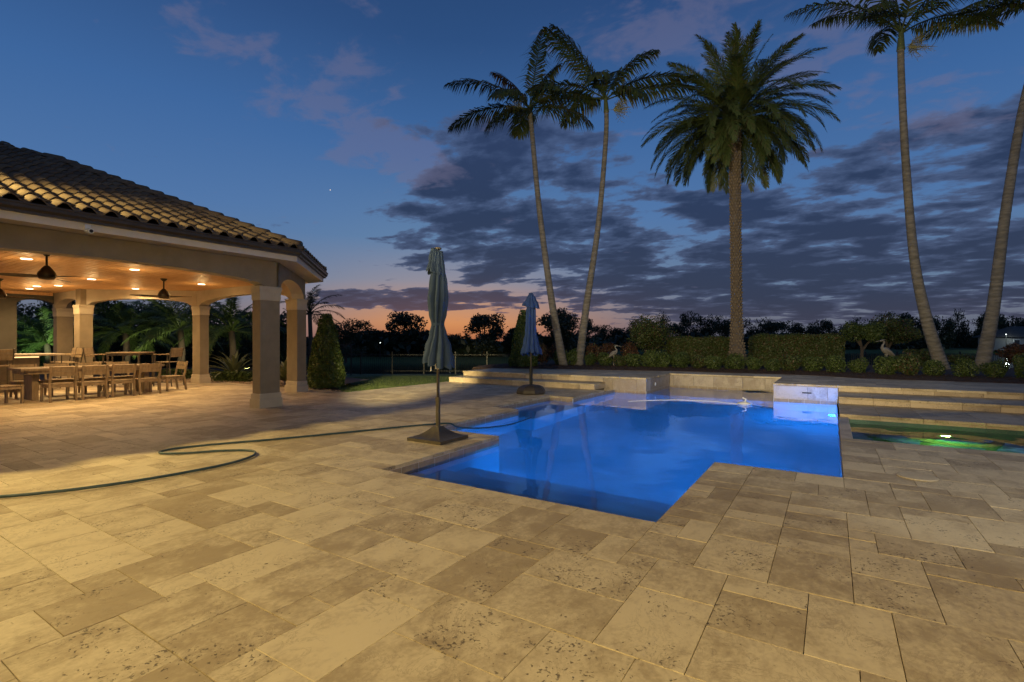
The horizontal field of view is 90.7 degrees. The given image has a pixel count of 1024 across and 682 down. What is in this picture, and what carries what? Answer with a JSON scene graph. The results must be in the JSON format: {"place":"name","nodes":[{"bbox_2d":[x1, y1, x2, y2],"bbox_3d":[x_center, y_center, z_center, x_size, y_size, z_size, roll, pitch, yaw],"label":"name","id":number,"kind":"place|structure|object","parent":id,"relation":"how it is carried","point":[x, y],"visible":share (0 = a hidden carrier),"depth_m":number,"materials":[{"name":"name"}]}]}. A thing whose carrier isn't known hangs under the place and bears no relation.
{"place":"outdoors","nodes":[
{"label":"outdoors","id":0,"kind":"place"},
{"bbox_2d":[39,365,368,391],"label":"garden soil","id":1,"kind":"structure","parent":0,"point":[347,379],"depth_m":19.75,"materials":[{"name":"brown soil"}]},
{"bbox_2d":[73,300,175,373],"bbox_3d":[-16.675,-0.199,21.855,4.008,3.323,3.616,0,0,12],"label":"garden palm","id":2,"kind":"object","parent":1,"relation":"on","point":[110,336],"visible":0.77,"depth_m":21.53,"materials":[{"name":"green plant"}]},
{"bbox_2d":[115,299,228,360],"bbox_3d":[-14.075,-0.291,21.426,3.731,3.503,4.429,0,0,32],"label":"garden palm","id":3,"kind":"object","parent":1,"relation":"on","point":[179,321],"visible":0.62,"depth_m":21.09,"materials":[{"name":"green plant"}]},
{"bbox_2d":[166,297,286,361],"bbox_3d":[-11.769,-0.324,20.855,4.777,3.570,4.624,0,0,32],"label":"garden palm","id":4,"kind":"object","parent":1,"relation":"on","point":[230,317],"visible":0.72,"depth_m":20.46,"materials":[{"name":"green plant"}]},
{"bbox_2d":[210,371,252,381],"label":"border hedge","id":5,"kind":"object","parent":1,"relation":"on","point":[239,376],"visible":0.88,"depth_m":17.59,"materials":[{"name":"green plant"}]},
{"bbox_2d":[156,375,345,390],"bbox_3d":[-8.842,1.390,17.018,9.951,0.060,2.618,0,0,32],"label":"gravel bed","id":6,"kind":"object","parent":1,"relation":"on","point":[242,382],"visible":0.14,"depth_m":17.22,"materials":[{"name":"brown gravel"}]},
{"bbox_2d":[209,350,252,377],"bbox_3d":[-10.112,0.820,18.420,2.477,1.060,2.536,0,0,32],"label":"agave","id":7,"kind":"object","parent":6,"relation":"on","point":[233,364],"visible":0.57,"depth_m":18.21,"materials":[{"name":"green plant"}]},
{"bbox_2d":[337,375,462,391],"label":"lawn grass","id":8,"kind":"structure","parent":0,"point":[384,384],"depth_m":20.09,"materials":[{"name":"green plant"}]},
{"bbox_2d":[0,382,1023,681],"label":"patio","id":9,"kind":"structure","parent":0,"point":[336,558],"depth_m":3.23,"materials":[{"name":"stone"}]},
{"bbox_2d":[0,349,14,394],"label":"bar chair","id":10,"kind":"object","parent":9,"relation":"on","point":[7,354],"visible":0.76,"depth_m":13.16,"materials":[{"name":"wood"}]},
{"bbox_2d":[0,384,23,402],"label":"dining chair","id":11,"kind":"object","parent":9,"relation":"on","point":[6,387],"visible":1,"depth_m":11.36,"materials":[{"name":"brown wood"}]},
{"bbox_2d":[9,364,43,398],"bbox_3d":[-12.144,0.992,12.638,0.574,0.817,0.520,0,0,34],"label":"dining chair","id":12,"kind":"object","parent":9,"relation":"on","point":[18,382],"visible":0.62,"depth_m":12.56,"materials":[{"name":"brown wood"}]},
{"bbox_2d":[0,353,64,392],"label":"bar counter","id":13,"kind":"object","parent":9,"relation":"on","point":[25,358],"visible":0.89,"depth_m":13.98,"materials":[{"name":"stone"}]},
{"bbox_2d":[43,363,73,395],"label":"dining chair","id":14,"kind":"object","parent":9,"relation":"on","point":[68,379],"visible":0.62,"depth_m":13.11,"materials":[{"name":"brown wood"}]},
{"bbox_2d":[40,366,77,402],"bbox_3d":[-10.568,0.992,11.805,0.574,0.817,0.520,0,0,30],"label":"dining chair","id":15,"kind":"object","parent":9,"relation":"on","point":[68,371],"visible":1,"depth_m":11.71,"materials":[{"name":"brown wood"}]},
{"bbox_2d":[53,347,83,387],"bbox_3d":[-13.432,0.800,15.335,0.560,1.205,0.625,0,0,30],"label":"bar chair","id":16,"kind":"object","parent":9,"relation":"on","point":[78,352],"visible":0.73,"depth_m":15.38,"materials":[{"name":"wood"}]},
{"bbox_2d":[7,363,164,399],"bbox_3d":[-10.883,1.022,13.095,1.002,0.755,2.950,0,0,32],"label":"dining table","id":17,"kind":"object","parent":9,"relation":"on","point":[31,383],"visible":0.52,"depth_m":12.01,"materials":[{"name":"brown wood"}]},
{"bbox_2d":[73,365,108,399],"bbox_3d":[-10.263,0.992,12.339,0.574,0.817,0.520,0,0,32],"label":"dining chair","id":18,"kind":"object","parent":9,"relation":"on","point":[92,370],"visible":0.9,"depth_m":12.24,"materials":[{"name":"brown wood"}]},
{"bbox_2d":[78,362,108,393],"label":"dining chair","id":19,"kind":"object","parent":9,"relation":"on","point":[101,377],"visible":0.62,"depth_m":13.67,"materials":[{"name":"brown wood"}]},
{"bbox_2d":[82,347,112,385],"bbox_3d":[-12.725,0.800,15.548,0.625,1.205,0.560,0,0,-13],"label":"bar chair","id":20,"kind":"object","parent":9,"relation":"on","point":[88,352],"visible":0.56,"depth_m":15.37,"materials":[{"name":"wood"}]},
{"bbox_2d":[102,364,136,397],"bbox_3d":[-9.986,0.992,12.871,0.574,0.817,0.520,0,0,30],"label":"dining chair","id":21,"kind":"object","parent":9,"relation":"on","point":[116,369],"visible":0.9,"depth_m":12.78,"materials":[{"name":"brown wood"}]},
{"bbox_2d":[106,361,132,391],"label":"dining chair","id":22,"kind":"object","parent":9,"relation":"on","point":[128,376],"visible":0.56,"depth_m":14.24,"materials":[{"name":"brown wood"}]},
{"bbox_2d":[106,352,154,384],"bbox_3d":[-11.932,0.873,15.835,0.918,1.055,0.920,0,0,-11],"label":"bar table","id":23,"kind":"object","parent":9,"relation":"on","point":[124,354],"visible":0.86,"depth_m":15.47,"materials":[{"name":"brown wood"}]},
{"bbox_2d":[129,363,161,394],"bbox_3d":[-9.699,0.992,13.393,0.574,0.817,0.520,0,0,30],"label":"dining chair","id":24,"kind":"object","parent":9,"relation":"on","point":[147,368],"visible":0.89,"depth_m":13.31,"materials":[{"name":"brown wood"}]},
{"bbox_2d":[0,141,327,408],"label":"pavilion","id":25,"kind":"structure","parent":9,"relation":"on","point":[51,205],"depth_m":10.55,"materials":[{"name":"beige paint"}]},
{"bbox_2d":[0,254,74,281],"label":"ceiling fan","id":26,"kind":"object","parent":25,"relation":"hanging from","point":[46,272],"visible":0.89,"depth_m":9.31,"materials":[{"name":"brown metal"}]},
{"bbox_2d":[130,278,188,298],"bbox_3d":[-9.049,-1.385,13.373,1.176,0.529,1.357,0,0,4],"label":"ceiling fan","id":27,"kind":"object","parent":25,"relation":"hanging from","point":[163,293],"visible":1,"depth_m":13.31,"materials":[{"name":"brown metal"}]},
{"bbox_2d":[153,347,183,386],"bbox_3d":[-10.729,0.800,15.823,0.625,1.205,0.560,0,0,4],"label":"bar chair","id":28,"kind":"object","parent":9,"relation":"on","point":[176,352],"visible":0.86,"depth_m":15.71,"materials":[{"name":"wood"}]},
{"bbox_2d":[157,361,187,390],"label":"dining chair","id":29,"kind":"object","parent":9,"relation":"on","point":[181,365],"visible":0.91,"depth_m":14.54,"materials":[{"name":"brown wood"}]},
{"bbox_2d":[0,417,531,497],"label":"pool hose","id":30,"kind":"object","parent":9,"relation":"on","point":[129,481],"visible":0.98,"depth_m":6.23,"materials":[{"name":"plastic"}]},
{"bbox_2d":[407,247,467,444],"bbox_3d":[-1.053,0.033,7.199,0.610,2.735,0.610,0,0,32],"label":"closed umbrella","id":31,"kind":"object","parent":9,"relation":"on","point":[438,354],"visible":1,"depth_m":7.11,"materials":[{"name":"fabric canvas"},{"name":"dark bronze metal"}]},
{"bbox_2d":[516,293,544,394],"bbox_3d":[0.507,0.055,13.478,0.739,2.690,0.739,0,0,-35],"label":"closed umbrella","id":32,"kind":"object","parent":9,"relation":"on","point":[530,346],"visible":1,"depth_m":13.36,"materials":[{"name":"blue fabric"}]},
{"bbox_2d":[390,385,842,477],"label":"swimming pool","id":33,"kind":"structure","parent":9,"relation":"in","point":[407,468],"depth_m":10.23,"materials":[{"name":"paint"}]},
{"bbox_2d":[402,387,842,521],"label":"pool water","id":34,"kind":"structure","parent":33,"relation":"in","point":[616,453],"depth_m":7.17,"materials":[{"name":"blue liquid"}]},
{"bbox_2d":[896,472,938,480],"bbox_3d":[4.166,1.391,5.198,0.340,0.012,0.340,0,0,32],"label":"skimmer lid","id":35,"kind":"object","parent":9,"relation":"on","point":[916,476],"visible":1,"depth_m":5.17,"materials":[{"name":"beige paint"}]},
{"bbox_2d":[839,417,1023,468],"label":"spa","id":36,"kind":"object","parent":9,"relation":"in","point":[844,428],"visible":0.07,"depth_m":8.57,"materials":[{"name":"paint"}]},
{"bbox_2d":[850,423,1023,453],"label":"spa water","id":37,"kind":"structure","parent":36,"relation":"in","point":[966,440],"depth_m":7.91,"materials":[{"name":"green liquid"}]},
{"bbox_2d":[0,0,1023,469],"label":"sky","id":38,"kind":"structure","parent":0,"point":[323,125],"materials":[{"name":"blue"}]},
{"bbox_2d":[39,341,1003,391],"bbox_3d":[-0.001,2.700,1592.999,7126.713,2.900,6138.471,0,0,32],"label":"lawn","id":39,"kind":"structure","parent":0,"point":[419,359],"depth_m":63.86,"materials":[{"name":"green plant"}]},
{"bbox_2d":[17,313,73,366],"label":"tree","id":40,"kind":"object","parent":39,"relation":"on","point":[41,358],"visible":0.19,"depth_m":24.26,"materials":[{"name":"green plant"}]},
{"bbox_2d":[17,300,75,363],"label":"garden tree","id":41,"kind":"object","parent":39,"relation":"on","point":[29,312],"visible":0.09,"depth_m":26.85,"materials":[{"name":"green plant"}]},
{"bbox_2d":[17,306,119,366],"bbox_3d":[-21.474,0.077,23.570,4.961,3.302,5.346,0,0,32],"label":"garden palm","id":42,"kind":"object","parent":39,"relation":"on","point":[41,333],"visible":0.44,"depth_m":23.15,"materials":[{"name":"green plant"}]},
{"bbox_2d":[93,300,137,363],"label":"garden tree","id":43,"kind":"object","parent":39,"relation":"on","point":[116,346],"visible":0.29,"depth_m":28.48,"materials":[{"name":"green plant"}]},
{"bbox_2d":[18,307,286,367],"bbox_3d":[-24.439,-0.129,33.005,21.485,4.471,1.211,0,0,0],"label":"privacy hedge","id":44,"kind":"object","parent":39,"relation":"on","point":[134,361],"visible":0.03,"depth_m":32.75,"materials":[{"name":"green plant"}]},
{"bbox_2d":[131,299,175,366],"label":"garden tree","id":45,"kind":"object","parent":39,"relation":"on","point":[158,349],"visible":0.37,"depth_m":29.53,"materials":[{"name":"green plant"}]},
{"bbox_2d":[166,304,222,365],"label":"garden tree","id":46,"kind":"object","parent":39,"relation":"on","point":[188,354],"visible":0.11,"depth_m":28.31,"materials":[{"name":"green plant"}]},
{"bbox_2d":[209,311,252,367],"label":"garden tree","id":47,"kind":"object","parent":39,"relation":"on","point":[224,342],"visible":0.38,"depth_m":27.64,"materials":[{"name":"green plant"}]},
{"bbox_2d":[280,323,286,363],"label":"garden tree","id":48,"kind":"object","parent":39,"relation":"on","point":[283,345],"visible":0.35,"depth_m":29.59,"materials":[{"name":"green plant"}]},
{"bbox_2d":[280,284,344,364],"bbox_3d":[-12.382,-0.744,31.036,4.142,5.299,4.707,0,0,32],"label":"garden palm","id":49,"kind":"object","parent":39,"relation":"on","point":[311,300],"visible":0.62,"depth_m":30.88,"materials":[{"name":"green plant"}]},
{"bbox_2d":[306,313,345,388],"bbox_3d":[-5.566,0.311,15.192,1.192,2.338,1.205,0,0,32],"label":"cone topiary","id":50,"kind":"object","parent":39,"relation":"on","point":[326,369],"visible":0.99,"depth_m":14.90,"materials":[{"name":"green plant"}]},
{"bbox_2d":[334,318,373,362],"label":"garden tree","id":51,"kind":"object","parent":39,"relation":"on","point":[349,333],"visible":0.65,"depth_m":47.87,"materials":[{"name":"green plant"}]},
{"bbox_2d":[360,327,392,355],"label":"lakeside tree","id":52,"kind":"object","parent":39,"relation":"on","point":[376,332],"visible":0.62,"depth_m":68.35,"materials":[{"name":"green plant"}]},
{"bbox_2d":[385,311,427,356],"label":"lakeside tree","id":53,"kind":"object","parent":39,"relation":"on","point":[400,319],"visible":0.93,"depth_m":67.68,"materials":[{"name":"green plant"}]},
{"bbox_2d":[463,312,507,354],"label":"lakeside tree","id":54,"kind":"object","parent":39,"relation":"on","point":[488,342],"visible":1,"depth_m":66.70,"materials":[{"name":"green plant"}]},
{"bbox_2d":[449,376,604,389],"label":"stone steps","id":55,"kind":"structure","parent":39,"relation":"on","point":[587,385],"depth_m":15.76,"materials":[{"name":"stone"}]},
{"bbox_2d":[536,307,579,346],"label":"lakeside tree","id":56,"kind":"object","parent":39,"relation":"on","point":[567,323],"visible":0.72,"depth_m":67.08,"materials":[{"name":"green plant"}]},
{"bbox_2d":[591,324,611,338],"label":"tree","id":57,"kind":"object","parent":39,"relation":"on","point":[602,332],"visible":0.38,"depth_m":118.94,"materials":[{"name":"green plant"}]},
{"bbox_2d":[306,329,976,356],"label":"undergrowth","id":58,"kind":"object","parent":39,"relation":"on","point":[500,350],"visible":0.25,"depth_m":69.02,"materials":[{"name":"green plant"}]},
{"bbox_2d":[307,351,1022,373],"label":"lakeside fence","id":59,"kind":"object","parent":39,"relation":"on","point":[510,354],"visible":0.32,"depth_m":29.50,"materials":[{"name":"black metal"}]},
{"bbox_2d":[679,311,701,334],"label":"tree","id":60,"kind":"object","parent":39,"relation":"on","point":[686,322],"visible":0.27,"depth_m":142.45,"materials":[{"name":"green plant"}]},
{"bbox_2d":[693,314,722,335],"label":"tree","id":61,"kind":"object","parent":39,"relation":"on","point":[707,326],"visible":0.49,"depth_m":135.02,"materials":[{"name":"green plant"}]},
{"bbox_2d":[712,319,730,336],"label":"tree","id":62,"kind":"object","parent":39,"relation":"on","point":[726,323],"visible":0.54,"depth_m":129.86,"materials":[{"name":"green plant"}]},
{"bbox_2d":[463,368,1023,419],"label":"raised terrace","id":63,"kind":"structure","parent":39,"relation":"on","point":[809,387],"depth_m":14.53,"materials":[{"name":"stone"}]},
{"bbox_2d":[472,359,1023,383],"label":"mulch bed","id":64,"kind":"object","parent":39,"relation":"on","point":[1009,372],"visible":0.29,"depth_m":16.71,"materials":[{"name":"brown wood"}]},
{"bbox_2d":[443,31,598,364],"bbox_3d":[0.441,-6.002,20.580,5.447,14.210,4.546,0,0,32],"label":"feather palm","id":65,"kind":"object","parent":64,"relation":"on","point":[513,110],"visible":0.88,"depth_m":20.53,"materials":[{"name":"green plant"}]},
{"bbox_2d":[508,309,538,366],"bbox_3d":[0.508,-0.090,20.092,1.222,2.359,1.263,0,0,32],"label":"cone topiary","id":66,"kind":"object","parent":64,"relation":"on","point":[516,358],"visible":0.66,"depth_m":19.78,"materials":[{"name":"green plant"}]},
{"bbox_2d":[512,23,695,364],"bbox_3d":[3.853,-6.240,20.422,6.249,14.666,4.918,0,0,32],"label":"feather palm","id":67,"kind":"object","parent":64,"relation":"on","point":[603,88],"visible":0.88,"depth_m":20.52,"materials":[{"name":"green plant"}]},
{"bbox_2d":[624,353,643,366],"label":"boxwood shrub","id":68,"kind":"object","parent":64,"relation":"on","point":[633,361],"visible":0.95,"depth_m":19.45,"materials":[{"name":"green plant"}]},
{"bbox_2d":[641,349,659,366],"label":"boxwood shrub","id":69,"kind":"object","parent":64,"relation":"on","point":[648,355],"visible":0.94,"depth_m":19.12,"materials":[{"name":"green plant"}]},
{"bbox_2d":[628,314,681,361],"bbox_3d":[6.196,-0.045,22.247,2.498,2.350,2.226,0,0,0],"label":"shrub","id":70,"kind":"object","parent":64,"relation":"on","point":[646,334],"visible":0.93,"depth_m":21.68,"materials":[{"name":"green plant"}]},
{"bbox_2d":[656,350,672,366],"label":"boxwood shrub","id":71,"kind":"object","parent":64,"relation":"on","point":[665,356],"visible":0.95,"depth_m":18.76,"materials":[{"name":"green plant"}]},
{"bbox_2d":[672,352,689,367],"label":"boxwood shrub","id":72,"kind":"object","parent":64,"relation":"on","point":[684,360],"visible":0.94,"depth_m":18.64,"materials":[{"name":"green plant"}]},
{"bbox_2d":[666,335,729,364],"bbox_3d":[8.058,0.406,21.386,2.872,1.327,1.140,0,0,0],"label":"hedge","id":73,"kind":"object","parent":64,"relation":"on","point":[716,345],"visible":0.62,"depth_m":20.96,"materials":[{"name":"green plant"}]},
{"bbox_2d":[690,354,705,367],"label":"boxwood shrub","id":74,"kind":"object","parent":64,"relation":"on","point":[697,359],"visible":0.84,"depth_m":18.17,"materials":[{"name":"green plant"}]},
{"bbox_2d":[703,355,722,368],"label":"boxwood shrub","id":75,"kind":"object","parent":64,"relation":"on","point":[713,362],"visible":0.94,"depth_m":17.70,"materials":[{"name":"green plant"}]},
{"bbox_2d":[723,352,745,368],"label":"boxwood shrub","id":76,"kind":"object","parent":64,"relation":"on","point":[732,361],"visible":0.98,"depth_m":17.61,"materials":[{"name":"green plant"}]},
{"bbox_2d":[640,19,841,366],"bbox_3d":[8.635,-5.281,19.595,7.047,12.913,7.205,0,0,32],"label":"date palm","id":77,"kind":"object","parent":64,"relation":"on","point":[724,125],"visible":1,"depth_m":18.99,"materials":[{"name":"green plant"}]},
{"bbox_2d":[746,355,762,369],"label":"boxwood shrub","id":78,"kind":"object","parent":64,"relation":"on","point":[755,363],"visible":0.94,"depth_m":17.14,"materials":[{"name":"green plant"}]},
{"bbox_2d":[764,358,780,370],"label":"boxwood shrub","id":79,"kind":"object","parent":64,"relation":"on","point":[775,363],"visible":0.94,"depth_m":16.73,"materials":[{"name":"green plant"}]},
{"bbox_2d":[779,354,801,370],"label":"boxwood shrub","id":80,"kind":"object","parent":64,"relation":"on","point":[788,362],"visible":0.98,"depth_m":16.66,"materials":[{"name":"green plant"}]},
{"bbox_2d":[748,333,845,365],"bbox_3d":[11.337,0.357,20.250,3.329,1.426,1.135,0,0,12],"label":"hedge","id":81,"kind":"object","parent":64,"relation":"on","point":[764,347],"visible":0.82,"depth_m":19.87,"materials":[{"name":"green plant"}]},
{"bbox_2d":[800,356,825,370],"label":"boxwood shrub","id":82,"kind":"object","parent":64,"relation":"on","point":[812,366],"visible":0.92,"depth_m":16.41,"materials":[{"name":"green plant"}]},
{"bbox_2d":[824,355,846,372],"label":"boxwood shrub","id":83,"kind":"object","parent":64,"relation":"on","point":[838,363],"visible":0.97,"depth_m":15.85,"materials":[{"name":"green plant"}]},
{"bbox_2d":[847,357,868,372],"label":"boxwood shrub","id":84,"kind":"object","parent":64,"relation":"on","point":[857,366],"visible":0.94,"depth_m":15.67,"materials":[{"name":"green plant"}]},
{"bbox_2d":[872,355,901,374],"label":"boxwood shrub","id":85,"kind":"object","parent":64,"relation":"on","point":[886,367],"visible":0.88,"depth_m":14.83,"materials":[{"name":"green plant"}]},
{"bbox_2d":[783,0,1004,368],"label":"feather palm","id":86,"kind":"object","parent":64,"relation":"on","point":[881,14],"visible":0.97,"depth_m":17.73,"materials":[{"name":"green plant"}]},
{"bbox_2d":[892,353,920,375],"bbox_3d":[11.388,0.713,14.592,0.762,0.740,0.663,0,0,-43],"label":"boxwood shrub","id":87,"kind":"object","parent":64,"relation":"on","point":[915,363],"visible":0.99,"depth_m":14.41,"materials":[{"name":"green plant"}]},
{"bbox_2d":[920,359,945,375],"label":"boxwood shrub","id":88,"kind":"object","parent":64,"relation":"on","point":[930,367],"visible":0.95,"depth_m":14.34,"materials":[{"name":"green plant"}]},
{"bbox_2d":[951,358,979,376],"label":"boxwood shrub","id":89,"kind":"object","parent":64,"relation":"on","point":[962,365],"visible":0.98,"depth_m":13.85,"materials":[{"name":"green plant"}]},
{"bbox_2d":[917,0,1023,368],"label":"feather palm","id":90,"kind":"object","parent":64,"relation":"on","point":[985,348],"visible":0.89,"depth_m":17.90,"materials":[{"name":"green plant"}]},
{"bbox_2d":[979,358,1009,377],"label":"boxwood shrub","id":91,"kind":"object","parent":64,"relation":"on","point":[991,371],"visible":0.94,"depth_m":13.70,"materials":[{"name":"green plant"}]},
{"bbox_2d":[994,342,1023,364],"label":"leafy shrub","id":92,"kind":"object","parent":64,"relation":"in","point":[1011,350],"visible":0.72,"depth_m":18.79,"materials":[{"name":"red plant"}]},
{"bbox_2d":[1012,353,1023,377],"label":"boxwood shrub","id":93,"kind":"object","parent":64,"relation":"on","point":[1018,368],"visible":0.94,"depth_m":13.41,"materials":[{"name":"green plant"}]},
{"bbox_2d":[751,316,776,333],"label":"tree","id":94,"kind":"object","parent":39,"relation":"on","point":[765,325],"visible":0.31,"depth_m":143.91,"materials":[{"name":"green plant"}]},
{"bbox_2d":[774,320,803,333],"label":"tree","id":95,"kind":"object","parent":39,"relation":"on","point":[793,329],"visible":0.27,"depth_m":136.35,"materials":[{"name":"green plant"}]},
{"bbox_2d":[807,319,834,333],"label":"tree","id":96,"kind":"object","parent":39,"relation":"on","point":[827,326],"visible":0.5,"depth_m":132.25,"materials":[{"name":"green plant"}]},
{"bbox_2d":[838,321,886,364],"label":"pruned tree","id":97,"kind":"object","parent":39,"relation":"on","point":[870,332],"visible":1,"depth_m":21.77,"materials":[{"name":"green plant"}]},
{"bbox_2d":[866,312,924,358],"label":"flowering tree","id":98,"kind":"object","parent":39,"relation":"on","point":[896,332],"visible":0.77,"depth_m":22.57,"materials":[{"name":"green plant"}]},
{"bbox_2d":[895,348,930,364],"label":"leafy shrub","id":99,"kind":"object","parent":39,"relation":"on","point":[923,355],"visible":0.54,"depth_m":20.23,"materials":[{"name":"green plant"}]},
{"bbox_2d":[904,314,943,349],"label":"tree","id":100,"kind":"object","parent":39,"relation":"on","point":[918,324],"visible":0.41,"depth_m":125.18,"materials":[{"name":"green plant"}]},
{"bbox_2d":[838,391,1023,434],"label":"stone steps","id":101,"kind":"structure","parent":39,"relation":"on","point":[991,413],"depth_m":9.63,"materials":[{"name":"stone"}]},
{"bbox_2d":[935,319,957,348],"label":"tree","id":102,"kind":"object","parent":39,"relation":"on","point":[948,331],"visible":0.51,"depth_m":125.81,"materials":[{"name":"green plant"}]},
{"bbox_2d":[941,309,971,347],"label":"tree","id":103,"kind":"object","parent":39,"relation":"on","point":[962,330],"visible":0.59,"depth_m":137.99,"materials":[{"name":"green plant"}]},
{"bbox_2d":[967,312,1008,348],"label":"tree","id":104,"kind":"object","parent":39,"relation":"on","point":[1001,322],"visible":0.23,"depth_m":128.04,"materials":[{"name":"green plant"}]},
{"bbox_2d":[975,326,1023,349],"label":"lakeside house","id":105,"kind":"structure","parent":39,"relation":"on","point":[1010,335],"depth_m":116.88,"materials":[{"name":"white plastic"}]},
{"bbox_2d":[306,353,1013,373],"bbox_3d":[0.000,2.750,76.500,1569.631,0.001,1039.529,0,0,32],"label":"lake","id":106,"kind":"structure","parent":0,"point":[407,368],"depth_m":54.53,"materials":[{"name":"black liquid"}]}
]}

